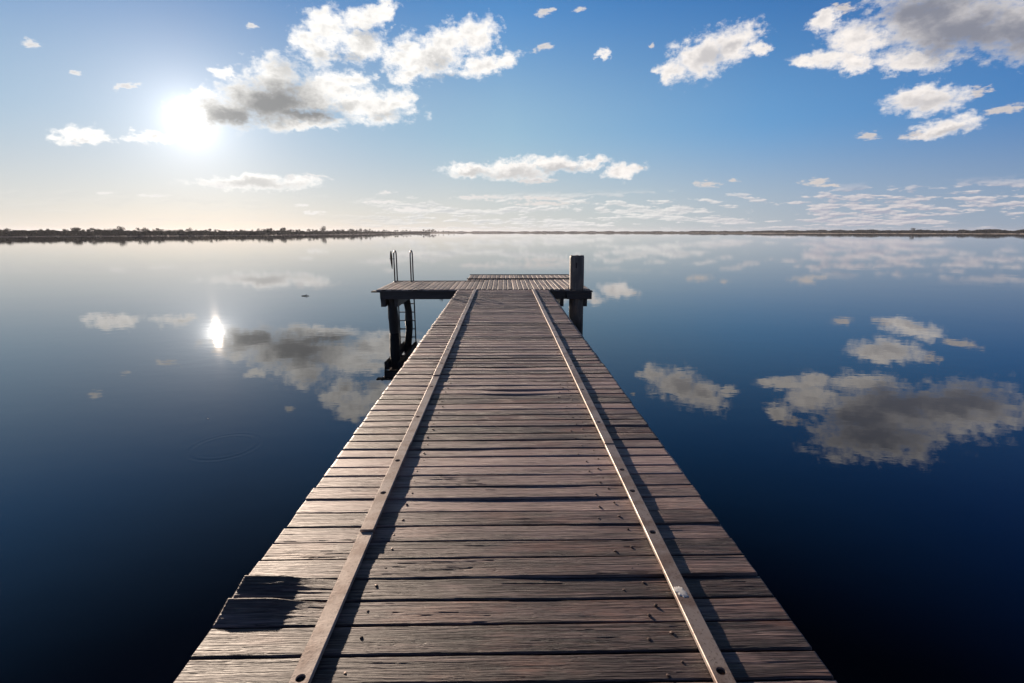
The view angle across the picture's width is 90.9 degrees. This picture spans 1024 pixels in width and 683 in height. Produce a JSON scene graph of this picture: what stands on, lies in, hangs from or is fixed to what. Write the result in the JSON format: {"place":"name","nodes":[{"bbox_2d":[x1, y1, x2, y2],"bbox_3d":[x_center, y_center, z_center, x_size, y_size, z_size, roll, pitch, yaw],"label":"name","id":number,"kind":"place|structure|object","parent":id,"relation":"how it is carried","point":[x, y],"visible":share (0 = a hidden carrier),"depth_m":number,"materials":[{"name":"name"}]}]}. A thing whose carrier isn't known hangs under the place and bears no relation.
{"place":"outdoors","nodes":[
{"label":"outdoors","id":0,"kind":"place"},
{"bbox_2d":[0,233,416,236],"bbox_3d":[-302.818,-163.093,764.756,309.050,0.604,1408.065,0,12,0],"label":"bank","id":1,"kind":"structure","parent":0,"point":[177,235],"depth_m":394.89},
{"bbox_2d":[0,229,428,235],"bbox_3d":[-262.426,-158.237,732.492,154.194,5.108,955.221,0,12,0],"label":"shore scrub","id":2,"kind":"object","parent":1,"relation":"on","point":[99,232],"visible":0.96,"depth_m":376.10,"materials":[{"name":"green plant"}]},
{"bbox_2d":[0,232,1023,682],"bbox_3d":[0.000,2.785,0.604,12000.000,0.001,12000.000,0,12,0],"label":"lake water","id":3,"kind":"structure","parent":0,"point":[834,422],"depth_m":8.29,"materials":[{"name":"blue liquid"}]},
{"bbox_2d":[173,255,836,682],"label":"jetty","id":4,"kind":"object","parent":3,"relation":"in","point":[505,491],"visible":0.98,"depth_m":2.70,"materials":[{"name":"brown wood"}]},
{"bbox_2d":[393,250,415,320],"bbox_3d":[-3.456,-1.409,16.284,0.614,3.048,0.460,0,12,-1],"label":"ladder","id":5,"kind":"object","parent":4,"relation":"attached to","point":[411,275],"visible":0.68,"depth_m":16.24,"materials":[{"name":"silver metal"}]},
{"bbox_2d":[390,251,392,268],"bbox_3d":[-3.762,-2.557,15.821,0.165,0.550,0.016,0,12,-1],"label":"marker plate","id":6,"kind":"object","parent":5,"relation":"attached to","point":[391,260],"visible":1,"depth_m":15.81,"materials":[{"name":"metal"}]},
{"bbox_2d":[674,586,688,597],"bbox_3d":[0.782,1.160,2.338,0.055,0.003,0.076,0,12,-1],"label":"bird dropping","id":7,"kind":"object","parent":4,"relation":"on","point":[680,591],"visible":1,"depth_m":2.34,"materials":[{"name":"white"}]},
{"bbox_2d":[0,0,1023,231],"label":"sky","id":8,"kind":"structure","parent":0,"point":[222,115],"materials":[{"name":"blue"}]},
{"bbox_2d":[354,232,1023,233],"bbox_3d":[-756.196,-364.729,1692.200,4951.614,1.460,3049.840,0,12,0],"label":"bank","id":9,"kind":"structure","parent":0,"point":[917,233],"depth_m":915.00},
{"bbox_2d":[403,229,1023,232],"bbox_3d":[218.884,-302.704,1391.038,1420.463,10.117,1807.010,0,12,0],"label":"woodland","id":10,"kind":"object","parent":9,"relation":"on","point":[908,231],"visible":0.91,"depth_m":1234.53,"materials":[{"name":"green plant"}]}
]}

